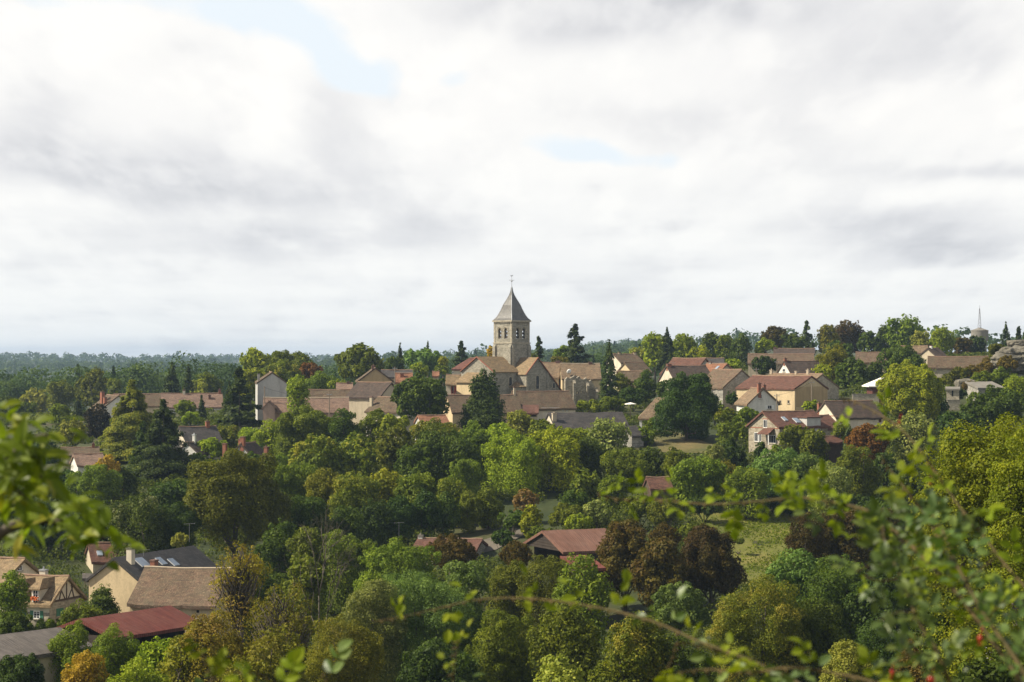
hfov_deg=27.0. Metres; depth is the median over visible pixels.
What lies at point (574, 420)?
slate barn
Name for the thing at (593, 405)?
shrub
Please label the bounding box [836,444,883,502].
broadleaf tree
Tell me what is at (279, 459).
broadleaf tree
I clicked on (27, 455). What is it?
plum branch
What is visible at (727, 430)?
broadleaf tree
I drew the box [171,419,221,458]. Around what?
purple slate house
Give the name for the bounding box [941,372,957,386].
broadleaf tree
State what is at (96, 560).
striped tile house
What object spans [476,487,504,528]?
columnar tree
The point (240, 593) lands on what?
broadleaf tree
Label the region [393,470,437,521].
broadleaf tree
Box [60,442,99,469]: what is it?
long brown farmhouse
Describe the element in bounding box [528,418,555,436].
shrub
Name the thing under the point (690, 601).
broadleaf tree
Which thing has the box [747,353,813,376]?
long grey roof
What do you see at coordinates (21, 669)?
shrub
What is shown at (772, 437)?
window
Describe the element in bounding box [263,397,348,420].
garden range
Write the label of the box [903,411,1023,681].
broadleaf tree
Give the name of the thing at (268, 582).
broadleaf tree
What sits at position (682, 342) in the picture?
broadleaf tree
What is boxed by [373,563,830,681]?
rose cane
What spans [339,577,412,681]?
broadleaf tree
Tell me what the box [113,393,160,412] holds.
row house
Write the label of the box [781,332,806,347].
broadleaf tree
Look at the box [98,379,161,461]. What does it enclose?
conifer tree
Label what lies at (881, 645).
broadleaf tree
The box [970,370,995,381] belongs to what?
shrub
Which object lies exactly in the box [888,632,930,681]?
broadleaf tree
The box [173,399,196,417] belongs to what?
shrub
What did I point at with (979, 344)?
broadleaf tree
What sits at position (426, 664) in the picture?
broadleaf tree
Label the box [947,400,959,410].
garden wall
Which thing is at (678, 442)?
dry lawn
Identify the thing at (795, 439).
broadleaf tree
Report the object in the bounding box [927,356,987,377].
stone long barn
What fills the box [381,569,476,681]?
broadleaf tree
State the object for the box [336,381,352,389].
pink back roof
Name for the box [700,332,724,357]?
broadleaf tree
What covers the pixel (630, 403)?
parasol
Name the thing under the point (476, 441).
broadleaf tree
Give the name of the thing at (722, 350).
broadleaf tree
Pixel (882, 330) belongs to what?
broadleaf tree
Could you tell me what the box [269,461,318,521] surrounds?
broadleaf tree
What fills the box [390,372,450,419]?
broadleaf tree
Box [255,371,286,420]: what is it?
white gable barn
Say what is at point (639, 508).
shrub
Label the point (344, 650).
rose cane
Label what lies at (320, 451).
broadleaf tree
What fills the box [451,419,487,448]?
broadleaf tree
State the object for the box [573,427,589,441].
shrub
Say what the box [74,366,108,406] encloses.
broadleaf tree
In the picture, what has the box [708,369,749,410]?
grey stone barn
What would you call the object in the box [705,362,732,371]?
orange house
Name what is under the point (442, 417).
red tile shed
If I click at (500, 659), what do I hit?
broadleaf tree
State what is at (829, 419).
villa annex
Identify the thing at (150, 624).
open red shed
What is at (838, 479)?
broadleaf tree
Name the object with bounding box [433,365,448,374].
shrub
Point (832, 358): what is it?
broadleaf tree
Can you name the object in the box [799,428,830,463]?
broadleaf tree
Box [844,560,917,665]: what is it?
broadleaf tree
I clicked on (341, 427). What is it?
broadleaf tree
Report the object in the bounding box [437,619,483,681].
rose cane
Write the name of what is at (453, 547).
broadleaf tree
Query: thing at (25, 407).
broadleaf tree
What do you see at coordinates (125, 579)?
cream gable house
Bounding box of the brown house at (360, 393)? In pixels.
[345,381,400,423]
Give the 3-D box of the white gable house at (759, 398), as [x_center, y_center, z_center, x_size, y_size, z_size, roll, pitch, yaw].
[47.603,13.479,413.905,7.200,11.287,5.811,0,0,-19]
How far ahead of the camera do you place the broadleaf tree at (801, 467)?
320.81 m
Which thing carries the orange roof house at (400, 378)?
on the ground at (548, 505)
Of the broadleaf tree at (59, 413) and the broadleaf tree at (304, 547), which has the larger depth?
the broadleaf tree at (59, 413)
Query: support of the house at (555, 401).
on the ground at (548, 505)
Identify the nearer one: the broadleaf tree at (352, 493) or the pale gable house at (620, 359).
the broadleaf tree at (352, 493)
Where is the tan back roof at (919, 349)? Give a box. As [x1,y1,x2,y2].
[901,345,927,354]
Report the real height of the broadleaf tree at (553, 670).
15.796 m
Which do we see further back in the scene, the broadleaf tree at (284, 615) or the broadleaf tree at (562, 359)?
the broadleaf tree at (562, 359)
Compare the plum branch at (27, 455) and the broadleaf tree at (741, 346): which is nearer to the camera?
the plum branch at (27, 455)
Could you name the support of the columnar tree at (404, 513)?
on the ground at (548, 505)
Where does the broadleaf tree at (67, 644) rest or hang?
on the ground at (548, 505)
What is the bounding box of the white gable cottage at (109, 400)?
[90,390,134,417]
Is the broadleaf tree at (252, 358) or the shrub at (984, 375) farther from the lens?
the broadleaf tree at (252, 358)
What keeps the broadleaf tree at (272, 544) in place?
on the ground at (548, 505)
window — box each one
[33,610,39,619]
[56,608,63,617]
[753,432,760,441]
[763,418,767,427]
[769,435,775,443]
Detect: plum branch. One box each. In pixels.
[0,399,89,547]
[0,484,145,571]
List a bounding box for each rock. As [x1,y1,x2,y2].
[954,378,975,387]
[990,345,1023,373]
[1006,340,1023,346]
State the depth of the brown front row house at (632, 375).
524.49 m
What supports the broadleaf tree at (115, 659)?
on the ground at (548, 505)
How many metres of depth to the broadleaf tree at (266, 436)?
389.86 m
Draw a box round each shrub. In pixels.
[0,609,40,633]
[0,652,45,681]
[36,617,63,628]
[170,532,188,547]
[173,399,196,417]
[181,411,199,425]
[326,379,346,388]
[373,413,409,438]
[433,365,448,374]
[491,528,515,551]
[497,509,522,532]
[527,524,552,537]
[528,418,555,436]
[548,502,585,529]
[563,512,593,528]
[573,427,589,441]
[575,399,600,412]
[582,499,612,528]
[599,396,627,411]
[618,386,647,411]
[620,494,654,527]
[637,425,657,445]
[642,417,658,429]
[645,497,691,526]
[675,523,694,536]
[686,493,721,521]
[712,401,723,424]
[714,407,737,422]
[725,358,740,368]
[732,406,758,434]
[735,537,744,554]
[753,441,768,458]
[761,490,791,513]
[769,444,785,459]
[785,494,823,517]
[801,399,818,410]
[830,492,870,513]
[875,421,894,433]
[876,405,889,413]
[948,366,971,379]
[951,649,1023,681]
[959,388,967,402]
[961,380,973,389]
[966,366,980,377]
[969,356,994,373]
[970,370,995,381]
[974,378,986,381]
[987,343,1003,357]
[992,366,1017,384]
[996,355,1018,369]
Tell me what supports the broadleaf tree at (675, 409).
on the dry lawn at (678, 442)
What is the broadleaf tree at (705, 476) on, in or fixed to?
on the ground at (548, 505)
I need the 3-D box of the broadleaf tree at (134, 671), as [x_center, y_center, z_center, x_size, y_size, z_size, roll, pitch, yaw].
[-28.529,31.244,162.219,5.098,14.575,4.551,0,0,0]
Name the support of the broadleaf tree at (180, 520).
on the ground at (548, 505)
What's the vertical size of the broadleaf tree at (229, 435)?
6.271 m
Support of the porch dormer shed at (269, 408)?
on the ground at (548, 505)
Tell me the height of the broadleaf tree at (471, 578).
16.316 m
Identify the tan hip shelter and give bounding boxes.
[638,397,670,428]
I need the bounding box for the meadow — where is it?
[690,500,827,585]
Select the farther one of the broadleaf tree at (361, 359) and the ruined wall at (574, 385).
the broadleaf tree at (361, 359)
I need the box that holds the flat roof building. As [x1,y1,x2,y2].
[965,381,1002,400]
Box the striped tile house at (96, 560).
[84,542,124,572]
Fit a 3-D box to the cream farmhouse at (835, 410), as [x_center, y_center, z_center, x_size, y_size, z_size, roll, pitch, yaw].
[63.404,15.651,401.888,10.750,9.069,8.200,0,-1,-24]
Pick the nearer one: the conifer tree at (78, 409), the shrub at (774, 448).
the shrub at (774, 448)
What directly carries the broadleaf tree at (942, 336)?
on the ground at (548, 505)
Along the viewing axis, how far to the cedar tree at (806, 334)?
639.53 m
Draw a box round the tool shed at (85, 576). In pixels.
[82,573,91,588]
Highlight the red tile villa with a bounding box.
[745,410,830,456]
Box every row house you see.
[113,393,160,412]
[160,388,223,412]
[616,362,652,373]
[618,370,641,387]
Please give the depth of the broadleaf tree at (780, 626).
187.07 m
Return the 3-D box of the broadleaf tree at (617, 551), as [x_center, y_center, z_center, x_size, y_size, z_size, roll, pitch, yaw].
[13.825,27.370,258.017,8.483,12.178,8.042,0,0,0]
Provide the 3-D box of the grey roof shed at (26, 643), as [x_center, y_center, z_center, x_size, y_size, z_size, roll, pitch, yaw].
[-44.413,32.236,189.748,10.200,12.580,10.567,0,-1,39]
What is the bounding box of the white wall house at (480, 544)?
[413,533,487,561]
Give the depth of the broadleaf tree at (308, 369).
532.83 m
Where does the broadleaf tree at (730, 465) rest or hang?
on the ground at (548, 505)
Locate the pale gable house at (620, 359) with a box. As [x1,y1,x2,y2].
[606,352,643,389]
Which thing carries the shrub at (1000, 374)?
on the ground at (548, 505)
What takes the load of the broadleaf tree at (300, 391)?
on the ground at (548, 505)
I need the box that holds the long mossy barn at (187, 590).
[127,566,236,679]
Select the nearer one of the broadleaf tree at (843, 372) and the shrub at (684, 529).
the shrub at (684, 529)
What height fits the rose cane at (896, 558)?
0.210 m
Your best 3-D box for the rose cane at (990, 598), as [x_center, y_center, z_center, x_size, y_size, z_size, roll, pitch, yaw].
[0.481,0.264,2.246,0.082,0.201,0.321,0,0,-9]
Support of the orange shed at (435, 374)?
on the ground at (548, 505)
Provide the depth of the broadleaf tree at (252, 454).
349.65 m
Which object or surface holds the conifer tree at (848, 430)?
on the ground at (548, 505)
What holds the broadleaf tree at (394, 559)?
on the ground at (548, 505)
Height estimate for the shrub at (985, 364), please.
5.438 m
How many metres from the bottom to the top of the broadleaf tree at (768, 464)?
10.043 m
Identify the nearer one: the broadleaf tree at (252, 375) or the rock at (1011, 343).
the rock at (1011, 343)
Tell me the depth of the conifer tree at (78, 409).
544.23 m
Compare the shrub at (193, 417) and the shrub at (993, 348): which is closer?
the shrub at (193, 417)
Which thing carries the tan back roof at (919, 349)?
on the ground at (548, 505)
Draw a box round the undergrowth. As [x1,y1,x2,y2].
[0,351,1023,681]
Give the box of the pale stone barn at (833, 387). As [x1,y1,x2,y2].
[769,368,839,399]
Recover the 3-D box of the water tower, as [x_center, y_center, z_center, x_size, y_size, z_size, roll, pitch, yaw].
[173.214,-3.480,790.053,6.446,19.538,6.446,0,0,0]
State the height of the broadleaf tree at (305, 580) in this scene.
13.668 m
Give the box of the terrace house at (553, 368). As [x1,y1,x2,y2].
[542,361,561,385]
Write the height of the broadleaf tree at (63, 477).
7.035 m
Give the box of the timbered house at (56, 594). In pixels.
[6,566,87,627]
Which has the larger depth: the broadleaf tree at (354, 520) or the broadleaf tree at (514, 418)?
the broadleaf tree at (514, 418)
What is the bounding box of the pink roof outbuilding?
[69,452,103,473]
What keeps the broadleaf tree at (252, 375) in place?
on the ground at (548, 505)
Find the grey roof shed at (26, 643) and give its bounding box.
[0,627,91,681]
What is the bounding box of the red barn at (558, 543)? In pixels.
[523,528,607,586]
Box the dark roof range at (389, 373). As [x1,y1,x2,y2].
[381,369,412,384]
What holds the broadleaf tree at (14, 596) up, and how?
on the ground at (548, 505)
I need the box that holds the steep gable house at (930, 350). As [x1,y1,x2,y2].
[919,345,946,361]
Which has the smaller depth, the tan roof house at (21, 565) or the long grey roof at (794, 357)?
the tan roof house at (21, 565)
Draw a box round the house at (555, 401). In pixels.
[511,390,576,419]
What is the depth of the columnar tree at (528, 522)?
297.25 m
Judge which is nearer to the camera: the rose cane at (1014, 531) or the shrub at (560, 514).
the rose cane at (1014, 531)
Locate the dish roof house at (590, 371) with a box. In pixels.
[559,362,601,394]
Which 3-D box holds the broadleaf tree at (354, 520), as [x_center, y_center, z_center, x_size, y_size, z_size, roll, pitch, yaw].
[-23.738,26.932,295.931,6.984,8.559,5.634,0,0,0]
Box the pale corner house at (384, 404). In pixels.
[364,396,415,437]
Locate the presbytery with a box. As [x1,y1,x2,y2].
[443,387,521,428]
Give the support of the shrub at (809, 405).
on the ground at (548, 505)
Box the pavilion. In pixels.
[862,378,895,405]
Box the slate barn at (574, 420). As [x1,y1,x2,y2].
[545,411,629,437]
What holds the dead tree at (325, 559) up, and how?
on the ground at (548, 505)
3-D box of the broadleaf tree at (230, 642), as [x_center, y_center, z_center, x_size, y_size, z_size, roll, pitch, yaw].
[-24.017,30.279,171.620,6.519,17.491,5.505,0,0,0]
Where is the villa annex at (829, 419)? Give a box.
[819,414,838,435]
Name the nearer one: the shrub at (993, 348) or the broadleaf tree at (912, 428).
the broadleaf tree at (912, 428)
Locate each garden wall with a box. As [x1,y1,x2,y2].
[852,394,878,404]
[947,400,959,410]
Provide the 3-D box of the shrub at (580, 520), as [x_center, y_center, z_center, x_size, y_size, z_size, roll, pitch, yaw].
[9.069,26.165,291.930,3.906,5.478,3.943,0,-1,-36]
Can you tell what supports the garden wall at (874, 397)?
on the ground at (548, 505)
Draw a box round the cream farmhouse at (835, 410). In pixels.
[816,400,883,431]
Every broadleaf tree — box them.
[0,384,24,412]
[0,396,20,412]
[0,485,38,526]
[0,568,30,625]
[7,398,37,413]
[10,500,81,552]
[19,387,50,412]
[31,411,50,419]
[34,440,59,463]
[35,468,75,501]
[45,379,80,408]
[46,619,95,681]
[48,403,70,423]
[59,418,88,446]
[59,598,104,624]
[60,649,109,681]
[64,462,122,503]
[73,499,119,563]
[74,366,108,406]
[82,402,110,437]
[90,622,142,681]
[95,454,122,491]
[105,656,170,681]
[106,378,122,394]
[106,493,172,558]
[118,467,140,498]
[133,635,175,681]
[147,478,191,509]
[154,500,202,550]
[154,631,212,681]
[179,610,248,681]
[182,447,293,570]
[183,452,212,461]
[190,379,207,392]
[195,372,223,392]
[196,437,228,460]
[208,540,272,653]
[216,623,311,681]
[218,424,239,449]
[238,427,258,441]
[239,347,272,400]
[240,367,262,404]
[244,565,288,654]
[245,451,259,461]
[247,578,314,673]
[249,418,286,461]
[254,517,303,597]
[260,359,305,384]
[263,453,289,482]
[268,349,313,394]
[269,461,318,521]
[273,403,338,464]
[278,494,329,537]
[279,554,330,660]
[285,526,325,581]
[286,374,310,410]
[288,433,343,475]
[299,362,323,378]
[300,613,385,681]
[302,370,336,388]
[304,467,344,529]
[316,528,377,613]
[319,505,365,545]
[325,408,360,458]
[327,470,381,535]
[333,342,383,381]
[338,431,377,482]
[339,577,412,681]
[352,535,441,612]
[357,498,393,548]
[358,408,384,454]
[367,467,408,507]
[373,424,414,474]
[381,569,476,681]
[383,356,403,369]
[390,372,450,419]
[393,443,431,480]
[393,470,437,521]
[395,636,486,681]
[403,347,441,372]
[407,428,479,484]
[409,417,462,444]
[410,362,429,376]
[425,560,489,666]
[426,533,478,586]
[433,477,470,526]
[437,356,448,386]
[445,459,487,495]
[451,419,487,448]
[464,607,541,681]
[467,432,499,475]
[480,429,545,493]
[481,422,516,446]
[483,559,533,646]
[498,540,532,566]
[506,409,533,441]
[512,488,539,518]
[515,554,577,654]
[518,425,582,490]
[526,602,601,681]
[532,653,585,681]
[550,355,569,362]
[552,552,615,651]
[553,345,577,358]
[557,489,590,507]
[569,467,601,498]
[572,436,608,478]
[586,416,631,450]
[586,610,674,681]
[595,516,656,611]
[597,474,629,513]
[599,447,651,485]
[613,372,633,392]
[629,346,645,360]
[630,535,688,617]
[636,446,665,476]
[641,331,665,380]
[647,522,682,547]
[650,371,719,440]
[650,581,711,665]
[662,635,720,681]
[669,333,697,357]
[670,453,729,506]
[679,522,748,611]
[685,345,711,357]
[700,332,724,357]
[703,573,812,681]
[713,334,733,362]
[714,419,748,445]
[716,459,737,501]
[723,465,773,518]
[728,333,752,364]
[746,447,806,499]
[751,355,777,374]
[753,336,777,353]
[760,326,788,350]
[765,548,832,612]
[776,424,809,459]
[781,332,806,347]
[784,512,829,565]
[785,597,850,681]
[788,451,833,505]
[798,553,876,666]
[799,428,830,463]
[805,460,853,521]
[811,363,832,379]
[815,343,847,380]
[817,324,841,352]
[818,639,875,681]
[819,512,848,564]
[822,340,854,361]
[827,507,905,579]
[830,422,851,459]
[832,619,901,681]
[833,356,870,387]
[834,319,864,352]
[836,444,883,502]
[844,423,888,463]
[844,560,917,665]
[856,330,887,351]
[862,497,906,532]
[863,361,884,381]
[866,452,907,502]
[875,359,943,419]
[876,343,926,372]
[877,324,893,347]
[882,313,929,348]
[885,468,939,524]
[887,411,941,471]
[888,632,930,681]
[898,399,949,419]
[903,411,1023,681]
[906,514,972,631]
[909,330,932,346]
[910,589,987,681]
[929,326,955,354]
[935,411,978,446]
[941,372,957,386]
[953,337,972,353]
[958,384,1023,433]
[967,335,986,352]
[976,428,1023,654]
[1002,375,1023,399]
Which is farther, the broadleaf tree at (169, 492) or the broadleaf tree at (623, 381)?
the broadleaf tree at (623, 381)
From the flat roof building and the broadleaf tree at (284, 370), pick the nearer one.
the flat roof building
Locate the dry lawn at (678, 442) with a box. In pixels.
[654,430,712,452]
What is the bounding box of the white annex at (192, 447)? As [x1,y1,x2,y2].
[180,433,207,458]
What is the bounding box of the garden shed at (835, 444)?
[819,435,842,465]
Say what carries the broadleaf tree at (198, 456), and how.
on the ground at (548, 505)
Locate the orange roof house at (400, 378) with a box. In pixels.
[395,372,412,383]
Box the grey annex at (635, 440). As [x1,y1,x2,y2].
[623,425,645,447]
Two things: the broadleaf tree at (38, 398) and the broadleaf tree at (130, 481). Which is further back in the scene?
the broadleaf tree at (38, 398)
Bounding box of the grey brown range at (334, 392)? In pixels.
[308,389,349,396]
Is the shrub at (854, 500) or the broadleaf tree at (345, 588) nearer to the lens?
the broadleaf tree at (345, 588)
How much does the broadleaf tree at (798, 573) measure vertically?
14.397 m
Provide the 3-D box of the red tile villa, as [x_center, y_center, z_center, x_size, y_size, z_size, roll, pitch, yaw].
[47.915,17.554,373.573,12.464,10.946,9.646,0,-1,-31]
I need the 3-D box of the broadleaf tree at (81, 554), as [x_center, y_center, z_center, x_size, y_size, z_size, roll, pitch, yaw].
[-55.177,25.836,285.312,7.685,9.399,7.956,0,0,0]
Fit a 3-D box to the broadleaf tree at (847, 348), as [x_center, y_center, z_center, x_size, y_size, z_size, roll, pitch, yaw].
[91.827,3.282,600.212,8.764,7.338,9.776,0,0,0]
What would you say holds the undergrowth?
on the ground at (548, 505)
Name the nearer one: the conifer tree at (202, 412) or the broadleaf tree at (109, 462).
the broadleaf tree at (109, 462)
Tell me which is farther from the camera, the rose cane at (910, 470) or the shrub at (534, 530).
the shrub at (534, 530)
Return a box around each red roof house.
[451,357,474,373]
[659,357,708,374]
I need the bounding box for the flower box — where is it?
[30,596,38,600]
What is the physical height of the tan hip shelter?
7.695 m
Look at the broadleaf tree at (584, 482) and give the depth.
324.23 m
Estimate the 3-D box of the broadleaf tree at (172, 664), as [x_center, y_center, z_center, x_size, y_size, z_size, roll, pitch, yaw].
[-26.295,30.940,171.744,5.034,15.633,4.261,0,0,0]
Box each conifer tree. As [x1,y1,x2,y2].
[72,395,85,416]
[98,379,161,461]
[128,399,195,482]
[160,362,181,392]
[182,364,194,392]
[198,395,206,421]
[221,380,232,417]
[397,343,403,368]
[596,339,619,402]
[655,327,675,370]
[840,424,854,455]
[1000,321,1010,346]
[1014,326,1021,339]
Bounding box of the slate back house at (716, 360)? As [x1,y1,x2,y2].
[707,358,723,362]
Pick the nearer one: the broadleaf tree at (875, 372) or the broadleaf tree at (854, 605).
the broadleaf tree at (854, 605)
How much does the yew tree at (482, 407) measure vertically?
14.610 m
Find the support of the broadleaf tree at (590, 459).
on the ground at (548, 505)
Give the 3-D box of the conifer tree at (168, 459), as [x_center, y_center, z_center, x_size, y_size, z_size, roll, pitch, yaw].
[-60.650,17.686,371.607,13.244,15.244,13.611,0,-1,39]
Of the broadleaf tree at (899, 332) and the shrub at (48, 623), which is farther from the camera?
the broadleaf tree at (899, 332)
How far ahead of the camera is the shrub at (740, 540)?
291.32 m
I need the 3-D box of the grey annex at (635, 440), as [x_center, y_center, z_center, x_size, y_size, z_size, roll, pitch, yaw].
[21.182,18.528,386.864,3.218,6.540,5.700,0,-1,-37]
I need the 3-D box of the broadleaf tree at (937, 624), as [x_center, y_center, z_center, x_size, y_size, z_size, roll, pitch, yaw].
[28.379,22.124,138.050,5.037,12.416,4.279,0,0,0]
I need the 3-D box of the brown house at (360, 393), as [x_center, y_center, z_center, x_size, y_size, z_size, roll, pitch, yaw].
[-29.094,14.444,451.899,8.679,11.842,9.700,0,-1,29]
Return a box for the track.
[483,529,522,551]
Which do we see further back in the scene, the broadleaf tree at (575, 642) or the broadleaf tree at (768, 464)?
the broadleaf tree at (768, 464)
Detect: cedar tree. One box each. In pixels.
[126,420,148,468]
[215,366,262,426]
[451,340,467,367]
[535,336,544,361]
[560,323,593,362]
[802,320,816,353]
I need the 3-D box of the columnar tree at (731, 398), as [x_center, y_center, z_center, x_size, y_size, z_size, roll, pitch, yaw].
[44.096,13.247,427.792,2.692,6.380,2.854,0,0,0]
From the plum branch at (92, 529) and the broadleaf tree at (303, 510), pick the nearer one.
the plum branch at (92, 529)
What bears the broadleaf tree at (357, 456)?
on the ground at (548, 505)
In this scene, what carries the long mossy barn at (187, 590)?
on the ground at (548, 505)
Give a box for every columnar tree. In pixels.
[384,494,422,542]
[413,488,443,536]
[435,491,463,536]
[455,490,484,532]
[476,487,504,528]
[486,345,491,356]
[518,503,543,538]
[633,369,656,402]
[655,381,666,396]
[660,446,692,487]
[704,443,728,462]
[720,437,748,467]
[725,391,737,407]
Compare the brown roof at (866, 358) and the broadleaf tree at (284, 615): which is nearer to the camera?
the broadleaf tree at (284, 615)
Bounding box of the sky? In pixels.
[0,0,1023,357]
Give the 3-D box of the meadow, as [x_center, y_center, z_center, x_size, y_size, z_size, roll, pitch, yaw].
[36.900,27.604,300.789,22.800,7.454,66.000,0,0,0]
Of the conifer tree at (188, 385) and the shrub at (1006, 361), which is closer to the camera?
the shrub at (1006, 361)
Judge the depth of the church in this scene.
498.65 m
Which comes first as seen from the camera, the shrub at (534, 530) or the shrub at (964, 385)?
the shrub at (534, 530)
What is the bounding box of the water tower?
[971,308,988,350]
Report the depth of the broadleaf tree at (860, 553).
264.43 m
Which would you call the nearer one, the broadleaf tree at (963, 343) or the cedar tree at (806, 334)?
the broadleaf tree at (963, 343)
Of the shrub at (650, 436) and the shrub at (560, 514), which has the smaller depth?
the shrub at (560, 514)
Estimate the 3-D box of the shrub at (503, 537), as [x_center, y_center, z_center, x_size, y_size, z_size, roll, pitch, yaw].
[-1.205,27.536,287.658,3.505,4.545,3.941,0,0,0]
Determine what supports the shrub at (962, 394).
on the ground at (548, 505)
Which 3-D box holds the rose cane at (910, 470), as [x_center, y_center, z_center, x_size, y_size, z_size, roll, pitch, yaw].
[0.492,0.197,2.576,0.094,0.160,0.156,0,0,0]
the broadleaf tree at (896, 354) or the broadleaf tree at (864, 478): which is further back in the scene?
the broadleaf tree at (896, 354)
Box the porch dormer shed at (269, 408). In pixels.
[261,400,276,428]
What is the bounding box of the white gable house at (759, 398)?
[734,382,780,412]
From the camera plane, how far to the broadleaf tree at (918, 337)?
623.70 m
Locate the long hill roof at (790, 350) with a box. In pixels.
[773,347,814,354]
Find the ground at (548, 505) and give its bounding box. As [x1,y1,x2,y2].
[0,349,1023,680]
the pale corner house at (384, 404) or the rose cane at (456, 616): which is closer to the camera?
the rose cane at (456, 616)
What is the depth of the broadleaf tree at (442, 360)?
569.26 m
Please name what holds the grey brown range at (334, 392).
on the ground at (548, 505)
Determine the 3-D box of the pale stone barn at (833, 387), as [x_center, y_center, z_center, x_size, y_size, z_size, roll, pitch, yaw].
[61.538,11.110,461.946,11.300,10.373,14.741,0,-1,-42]
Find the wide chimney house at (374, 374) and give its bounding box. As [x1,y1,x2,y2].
[355,364,393,382]
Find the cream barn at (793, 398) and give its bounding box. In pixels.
[735,375,828,411]
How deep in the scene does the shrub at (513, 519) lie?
300.27 m
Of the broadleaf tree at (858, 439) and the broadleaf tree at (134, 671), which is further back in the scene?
the broadleaf tree at (858, 439)
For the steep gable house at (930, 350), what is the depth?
534.05 m
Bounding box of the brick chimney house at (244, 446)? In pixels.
[222,436,268,462]
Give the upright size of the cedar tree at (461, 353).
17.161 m
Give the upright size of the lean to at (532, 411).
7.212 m
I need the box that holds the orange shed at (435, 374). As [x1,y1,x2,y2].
[432,371,438,378]
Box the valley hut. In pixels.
[642,476,672,498]
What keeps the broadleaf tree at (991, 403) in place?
on the ground at (548, 505)
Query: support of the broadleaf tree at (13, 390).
on the ground at (548, 505)
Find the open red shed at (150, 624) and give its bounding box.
[58,606,192,674]
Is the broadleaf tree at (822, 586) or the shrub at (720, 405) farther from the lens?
the shrub at (720, 405)
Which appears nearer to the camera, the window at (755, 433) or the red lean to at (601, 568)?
the red lean to at (601, 568)
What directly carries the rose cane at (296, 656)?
on the ground at (548, 505)
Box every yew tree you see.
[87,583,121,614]
[455,368,506,430]
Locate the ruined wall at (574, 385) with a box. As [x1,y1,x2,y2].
[564,376,597,404]
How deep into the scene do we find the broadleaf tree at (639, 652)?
170.54 m
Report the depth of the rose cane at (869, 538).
2.54 m
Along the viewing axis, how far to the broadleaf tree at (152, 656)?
177.09 m
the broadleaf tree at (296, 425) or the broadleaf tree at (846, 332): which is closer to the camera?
the broadleaf tree at (296, 425)
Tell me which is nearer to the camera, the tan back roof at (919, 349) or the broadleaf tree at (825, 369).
the broadleaf tree at (825, 369)
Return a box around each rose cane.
[182,638,231,681]
[223,646,305,681]
[320,639,352,681]
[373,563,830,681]
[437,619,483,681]
[597,457,1023,681]
[653,615,757,681]
[674,637,913,681]
[827,495,972,681]
[834,386,1023,606]
[874,437,963,570]
[900,490,1023,681]
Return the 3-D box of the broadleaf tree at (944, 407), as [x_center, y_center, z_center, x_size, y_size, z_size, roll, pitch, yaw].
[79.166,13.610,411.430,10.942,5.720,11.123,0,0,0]
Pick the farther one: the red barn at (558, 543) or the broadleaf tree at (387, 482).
the broadleaf tree at (387, 482)
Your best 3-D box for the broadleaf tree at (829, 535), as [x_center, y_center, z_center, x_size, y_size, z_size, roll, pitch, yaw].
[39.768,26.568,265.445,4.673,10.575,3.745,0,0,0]
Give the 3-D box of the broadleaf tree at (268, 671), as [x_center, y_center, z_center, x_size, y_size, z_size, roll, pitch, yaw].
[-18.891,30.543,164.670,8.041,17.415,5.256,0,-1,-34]
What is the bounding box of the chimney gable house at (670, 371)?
[657,364,709,401]
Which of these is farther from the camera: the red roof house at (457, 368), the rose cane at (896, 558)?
the red roof house at (457, 368)
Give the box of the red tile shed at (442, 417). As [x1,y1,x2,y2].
[414,414,448,439]
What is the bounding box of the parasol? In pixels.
[625,402,635,418]
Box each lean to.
[523,405,538,419]
[560,555,605,621]
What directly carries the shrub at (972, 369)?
on the ground at (548, 505)
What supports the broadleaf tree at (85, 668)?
on the ground at (548, 505)
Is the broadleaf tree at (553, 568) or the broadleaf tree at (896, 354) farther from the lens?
the broadleaf tree at (896, 354)
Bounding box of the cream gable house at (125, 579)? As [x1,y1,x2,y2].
[85,545,217,612]
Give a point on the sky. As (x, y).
(202, 177)
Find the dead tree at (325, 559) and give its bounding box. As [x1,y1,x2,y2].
[276,501,358,636]
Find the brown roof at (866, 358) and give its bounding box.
[855,351,885,372]
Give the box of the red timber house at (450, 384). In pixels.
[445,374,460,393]
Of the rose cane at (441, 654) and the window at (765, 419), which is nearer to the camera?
the rose cane at (441, 654)
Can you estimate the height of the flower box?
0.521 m
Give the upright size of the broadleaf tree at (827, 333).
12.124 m
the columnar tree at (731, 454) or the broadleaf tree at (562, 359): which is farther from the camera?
the broadleaf tree at (562, 359)
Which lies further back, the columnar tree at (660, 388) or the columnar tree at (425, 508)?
the columnar tree at (660, 388)
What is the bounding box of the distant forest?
[0,324,1022,411]
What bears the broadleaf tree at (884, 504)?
on the ground at (548, 505)
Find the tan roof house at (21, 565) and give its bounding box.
[0,556,38,610]
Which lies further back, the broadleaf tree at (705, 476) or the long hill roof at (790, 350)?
the long hill roof at (790, 350)
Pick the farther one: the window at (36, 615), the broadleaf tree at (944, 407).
the broadleaf tree at (944, 407)
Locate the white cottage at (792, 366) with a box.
[776,357,819,372]
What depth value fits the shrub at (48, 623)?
220.76 m
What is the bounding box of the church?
[454,275,562,394]
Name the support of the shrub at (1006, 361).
on the ground at (548, 505)
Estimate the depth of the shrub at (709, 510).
310.82 m

